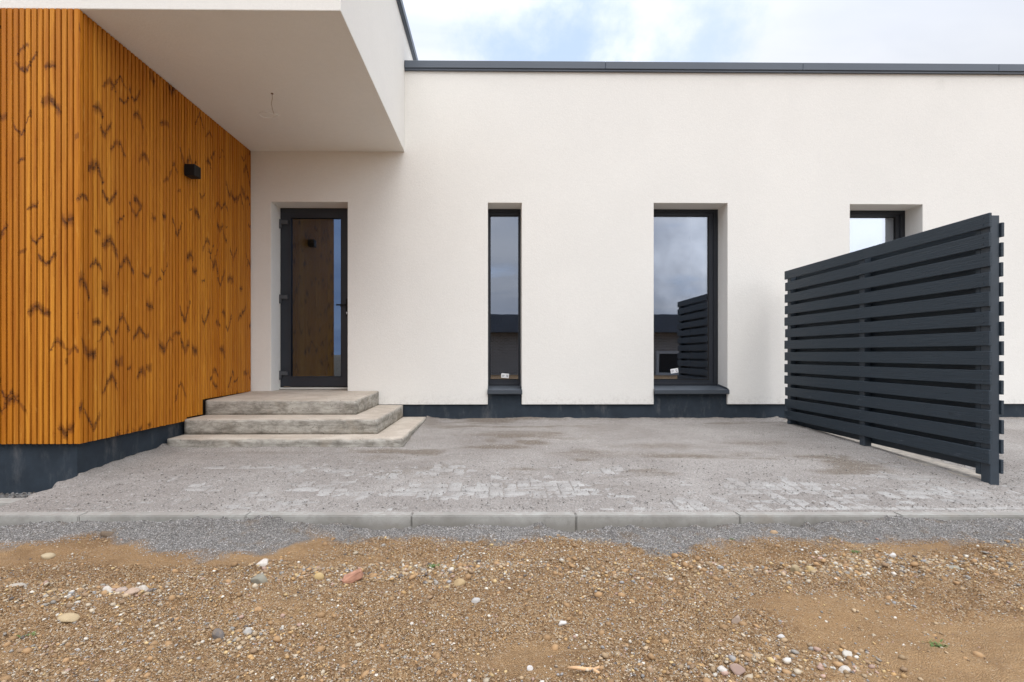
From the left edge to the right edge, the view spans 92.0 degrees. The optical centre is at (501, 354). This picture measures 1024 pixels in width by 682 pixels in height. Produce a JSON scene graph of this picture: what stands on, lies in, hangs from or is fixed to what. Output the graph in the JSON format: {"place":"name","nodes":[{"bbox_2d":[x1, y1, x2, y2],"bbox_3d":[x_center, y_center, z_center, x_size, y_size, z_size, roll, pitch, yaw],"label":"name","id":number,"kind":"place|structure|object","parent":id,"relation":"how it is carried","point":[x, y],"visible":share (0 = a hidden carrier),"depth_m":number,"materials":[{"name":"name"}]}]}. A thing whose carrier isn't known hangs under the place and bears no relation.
{"place":"outdoors","nodes":[
{"label":"outdoors","id":0,"kind":"place"},
{"bbox_2d":[0,386,1023,681],"bbox_3d":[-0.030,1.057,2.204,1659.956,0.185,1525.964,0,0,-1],"label":"ground","id":1,"kind":"structure","parent":0,"point":[998,644],"depth_m":2.04,"materials":[{"name":"soil"}]},
{"bbox_2d":[0,498,23,505],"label":"kerb stone","id":2,"kind":"object","parent":1,"relation":"on","point":[4,501],"depth_m":3.33,"materials":[{"name":"concrete"}]},
{"bbox_2d":[9,583,27,586],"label":"stone","id":3,"kind":"object","parent":1,"relation":"on","point":[20,584],"visible":0.49,"depth_m":2.22,"materials":[{"name":"white stone"}]},
{"bbox_2d":[0,512,86,526],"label":"kerb stone","id":4,"kind":"object","parent":1,"relation":"on","point":[11,518],"visible":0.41,"depth_m":2.97,"materials":[{"name":"concrete"}]},
{"bbox_2d":[41,553,55,559],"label":"stone","id":5,"kind":"object","parent":1,"relation":"on","point":[47,556],"visible":0.98,"depth_m":2.58,"materials":[{"name":"beige stone"}]},
{"bbox_2d":[57,612,79,621],"bbox_3d":[-1.732,1.055,1.973,0.078,0.036,0.050,0,0,-1],"label":"stone","id":6,"kind":"object","parent":1,"relation":"on","point":[69,617],"visible":1,"depth_m":1.97,"materials":[{"name":"beige stone"}]},
{"bbox_2d":[100,531,113,536],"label":"stone","id":7,"kind":"object","parent":1,"relation":"on","point":[105,533],"visible":0.81,"depth_m":2.83,"materials":[{"name":"brown stone"}]},
{"bbox_2d":[102,585,111,592],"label":"stone","id":8,"kind":"object","parent":1,"relation":"on","point":[108,588],"visible":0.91,"depth_m":2.17,"materials":[{"name":"white stone"}]},
{"bbox_2d":[115,587,127,592],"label":"stone","id":9,"kind":"object","parent":1,"relation":"on","point":[122,589],"visible":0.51,"depth_m":2.16,"materials":[{"name":"stone"}]},
{"bbox_2d":[123,587,139,594],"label":"stone","id":10,"kind":"object","parent":1,"relation":"on","point":[133,591],"visible":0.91,"depth_m":2.13,"materials":[{"name":"stone"}]},
{"bbox_2d":[138,585,148,590],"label":"stone","id":11,"kind":"object","parent":1,"relation":"on","point":[144,587],"visible":0.6,"depth_m":2.18,"materials":[{"name":"white stone"}]},
{"bbox_2d":[80,512,249,522],"bbox_3d":[-2.047,1.084,3.019,0.996,0.220,0.080,0,0,-1],"label":"kerb stone","id":12,"kind":"object","parent":1,"relation":"on","point":[163,517],"visible":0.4,"depth_m":2.98,"materials":[{"name":"concrete"}]},
{"bbox_2d":[212,628,224,639],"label":"stone","id":13,"kind":"object","parent":1,"relation":"on","point":[217,633],"visible":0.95,"depth_m":1.84,"materials":[{"name":"grey stone"}]},
{"bbox_2d":[243,627,251,634],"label":"stone","id":14,"kind":"object","parent":1,"relation":"on","point":[247,630],"visible":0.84,"depth_m":1.87,"materials":[{"name":"white stone"}]},
{"bbox_2d":[251,573,267,583],"bbox_3d":[-1.107,1.037,2.260,0.068,0.057,0.052,0,0,-34],"label":"stone","id":15,"kind":"object","parent":1,"relation":"on","point":[259,578],"visible":0.76,"depth_m":2.25,"materials":[{"name":"grey stone"}]},
{"bbox_2d":[256,558,267,565],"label":"stone","id":16,"kind":"object","parent":1,"relation":"on","point":[263,562],"visible":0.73,"depth_m":2.45,"materials":[{"name":"white stone"}]},
{"bbox_2d":[167,389,425,447],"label":"concrete steps","id":17,"kind":"structure","parent":1,"relation":"on","point":[334,418],"depth_m":4.99,"materials":[{"name":"grey concrete"}]},
{"bbox_2d":[275,389,347,390],"bbox_3d":[-2.469,0.567,6.511,0.977,0.187,0.331,0,0,-1],"label":"door slab","id":18,"kind":"structure","parent":17,"relation":"in","point":[281,389],"depth_m":6.45,"materials":[{"name":"concrete"}]},
{"bbox_2d":[314,572,323,579],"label":"stone","id":19,"kind":"object","parent":1,"relation":"on","point":[319,575],"visible":0.95,"depth_m":2.29,"materials":[{"name":"beige stone"}]},
{"bbox_2d":[246,512,412,529],"bbox_3d":[-1.047,1.087,3.031,0.996,0.220,0.080,0,0,-1],"label":"kerb stone","id":20,"kind":"object","parent":1,"relation":"on","point":[381,520],"visible":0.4,"depth_m":3.00,"materials":[{"name":"concrete"}]},
{"bbox_2d":[341,568,362,582],"bbox_3d":[-0.680,1.021,2.258,0.094,0.066,0.050,0,0,-12],"label":"brick fragment","id":21,"kind":"object","parent":1,"relation":"on","point":[354,576],"visible":0.9,"depth_m":2.24,"materials":[{"name":"brick"}]},
{"bbox_2d":[454,578,465,585],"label":"stone","id":22,"kind":"object","parent":1,"relation":"on","point":[459,582],"visible":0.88,"depth_m":2.23,"materials":[{"name":"beige stone"}]},
{"bbox_2d":[471,597,479,602],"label":"stone","id":23,"kind":"object","parent":1,"relation":"on","point":[475,600],"visible":0.79,"depth_m":2.08,"materials":[{"name":"white stone"}]},
{"bbox_2d":[412,512,575,531],"bbox_3d":[-0.047,1.090,3.041,0.996,0.220,0.080,0,0,-1],"label":"kerb stone","id":24,"kind":"object","parent":1,"relation":"on","point":[564,521],"visible":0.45,"depth_m":3.00,"materials":[{"name":"concrete"}]},
{"bbox_2d":[0,0,1023,493],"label":"house","id":25,"kind":"structure","parent":1,"relation":"on","point":[376,204],"depth_m":6.36,"materials":[{"name":"paint"}]},
{"bbox_2d":[184,164,200,178],"bbox_3d":[-3.135,-1.849,5.008,0.116,0.118,0.110,0,0,-1],"label":"wall lamp","id":26,"kind":"object","parent":25,"relation":"attached to","point":[192,171],"visible":1,"depth_m":4.96,"materials":[{"name":"black metal"}]},
{"bbox_2d":[259,93,278,117],"bbox_3d":[-2.317,-2.491,4.926,0.197,0.238,0.107,0,0,-1],"label":"ceiling cable","id":27,"kind":"object","parent":25,"relation":"hanging from","point":[268,112],"visible":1,"depth_m":4.92,"materials":[{"name":"plastic"}]},
{"bbox_2d":[279,208,347,388],"bbox_3d":[-2.465,-0.751,6.620,1.029,2.438,0.154,0,0,-1],"label":"door","id":28,"kind":"structure","parent":25,"relation":"in","point":[313,296],"depth_m":6.64,"materials":[{"name":"black glass"}]},
{"bbox_2d":[487,209,521,393],"bbox_3d":[0.040,-0.728,6.532,0.478,2.487,0.412,0,0,-1],"label":"window","id":29,"kind":"structure","parent":25,"relation":"in","point":[495,386],"depth_m":6.66,"materials":[{"name":"black metal"}]},
{"bbox_2d":[654,209,728,393],"bbox_3d":[2.446,-0.730,6.557,0.999,2.491,0.412,0,0,-1],"label":"window","id":30,"kind":"structure","parent":25,"relation":"in","point":[710,385],"depth_m":6.68,"materials":[{"name":"black metal"}]},
{"bbox_2d":[850,210,904,251],"bbox_3d":[4.997,-1.134,6.786,0.993,1.668,0.163,0,0,-1],"label":"window","id":31,"kind":"structure","parent":25,"relation":"in","point":[865,225],"depth_m":6.76,"materials":[{"name":"clear glass"}]},
{"bbox_2d":[0,533,1023,681],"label":"pebbles","id":32,"kind":"object","parent":1,"relation":"on","point":[470,568],"visible":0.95,"depth_m":2.08,"materials":[{"name":"stone"}]},
{"bbox_2d":[527,665,532,670],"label":"stone","id":33,"kind":"object","parent":1,"relation":"on","point":[529,667],"visible":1,"depth_m":1.64,"materials":[{"name":"white stone"}]},
{"bbox_2d":[558,620,566,625],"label":"stone","id":34,"kind":"object","parent":1,"relation":"on","point":[561,623],"visible":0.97,"depth_m":1.93,"materials":[{"name":"white stone"}]},
{"bbox_2d":[567,665,599,673],"bbox_3d":[0.272,1.031,1.618,0.110,0.014,0.038,0,0,-1],"label":"twig","id":35,"kind":"object","parent":1,"relation":"on","point":[584,668],"visible":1,"depth_m":1.62,"materials":[{"name":"beige wood"}]},
{"bbox_2d":[646,666,653,672],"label":"stone","id":36,"kind":"object","parent":1,"relation":"on","point":[650,669],"visible":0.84,"depth_m":1.62,"materials":[{"name":"beige stone"}]},
{"bbox_2d":[575,512,738,530],"bbox_3d":[0.953,1.093,3.049,0.996,0.220,0.080,0,0,-1],"label":"kerb stone","id":37,"kind":"object","parent":1,"relation":"on","point":[596,520],"visible":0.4,"depth_m":3.01,"materials":[{"name":"concrete"}]},
{"bbox_2d":[717,665,726,671],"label":"stone","id":38,"kind":"object","parent":1,"relation":"on","point":[721,668],"visible":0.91,"depth_m":1.62,"materials":[{"name":"white stone"}]},
{"bbox_2d":[731,615,740,623],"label":"stone","id":39,"kind":"object","parent":1,"relation":"on","point":[736,619],"visible":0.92,"depth_m":1.94,"materials":[{"name":"beige stone"}]},
{"bbox_2d":[729,663,745,675],"bbox_3d":[0.778,1.046,1.634,0.048,0.041,0.036,0,0,-1],"label":"stone","id":40,"kind":"object","parent":1,"relation":"on","point":[737,669],"visible":0.99,"depth_m":1.63,"materials":[{"name":"pink stone"}]},
{"bbox_2d":[790,565,799,571],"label":"stone","id":41,"kind":"object","parent":1,"relation":"on","point":[793,568],"visible":0.81,"depth_m":2.39,"materials":[{"name":"beige stone"}]},
{"bbox_2d":[806,566,814,572],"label":"stone","id":42,"kind":"object","parent":1,"relation":"on","point":[809,568],"visible":0.71,"depth_m":2.39,"materials":[{"name":"beige stone"}]},
{"bbox_2d":[735,512,899,526],"bbox_3d":[1.953,1.096,3.059,0.996,0.220,0.080,0,0,-1],"label":"kerb stone","id":43,"kind":"object","parent":1,"relation":"on","point":[797,519],"visible":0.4,"depth_m":3.02,"materials":[{"name":"concrete"}]},
{"bbox_2d":[838,665,850,672],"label":"stone","id":44,"kind":"object","parent":1,"relation":"on","point":[843,667],"visible":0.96,"depth_m":1.64,"materials":[{"name":"white stone"}]},
{"bbox_2d":[842,650,851,656],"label":"stone","id":45,"kind":"object","parent":1,"relation":"on","point":[845,653],"visible":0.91,"depth_m":1.72,"materials":[{"name":"white stone"}]},
{"bbox_2d":[922,639,949,646],"bbox_3d":[1.593,1.061,1.816,0.089,0.012,0.062,0,0,-1],"label":"weed","id":46,"kind":"object","parent":1,"relation":"on","point":[936,644],"visible":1,"depth_m":1.81,"materials":[{"name":"green plant"}]},
{"bbox_2d":[944,565,959,569],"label":"stone","id":47,"kind":"object","parent":1,"relation":"on","point":[952,566],"visible":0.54,"depth_m":2.43,"materials":[{"name":"beige stone"}]},
{"bbox_2d":[894,512,1023,520],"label":"kerb stone","id":48,"kind":"object","parent":1,"relation":"on","point":[955,516],"visible":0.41,"depth_m":3.04,"materials":[{"name":"concrete"}]},
{"bbox_2d":[0,492,1023,563],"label":"grey gravel","id":49,"kind":"structure","parent":0,"point":[8,495],"depth_m":2.87,"materials":[{"name":"grey gravel"}]},
{"bbox_2d":[62,433,1023,510],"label":"paving","id":50,"kind":"structure","parent":0,"point":[495,488],"depth_m":3.48,"materials":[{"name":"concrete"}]},
{"bbox_2d":[0,416,1023,513],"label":"stone dust","id":51,"kind":"object","parent":50,"relation":"on","point":[554,438],"visible":0.81,"depth_m":4.02,"materials":[{"name":"grey stone"}]},
{"bbox_2d":[3,421,1023,509],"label":"dust crumbs","id":52,"kind":"object","parent":50,"relation":"on","point":[552,485],"visible":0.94,"depth_m":3.55,"materials":[{"name":"stone"}]},
{"bbox_2d":[785,421,980,477],"bbox_3d":[3.670,0.929,5.114,0.234,0.153,2.630,0,0,-1],"label":"edging strip","id":53,"kind":"object","parent":50,"relation":"on","point":[955,469],"visible":0.21,"depth_m":4.27,"materials":[{"name":"concrete"}]},
{"bbox_2d":[784,213,1003,484],"bbox_3d":[3.600,0.032,4.901,0.126,2.135,2.589,0,0,-1],"label":"slatted screen","id":54,"kind":"object","parent":50,"relation":"on","point":[897,344],"visible":0.96,"depth_m":4.34,"materials":[{"name":"paint"}]},
{"bbox_2d":[402,0,1023,63],"label":"sky","id":55,"kind":"structure","parent":0,"point":[770,31],"materials":[{"name":"white"}]}
]}

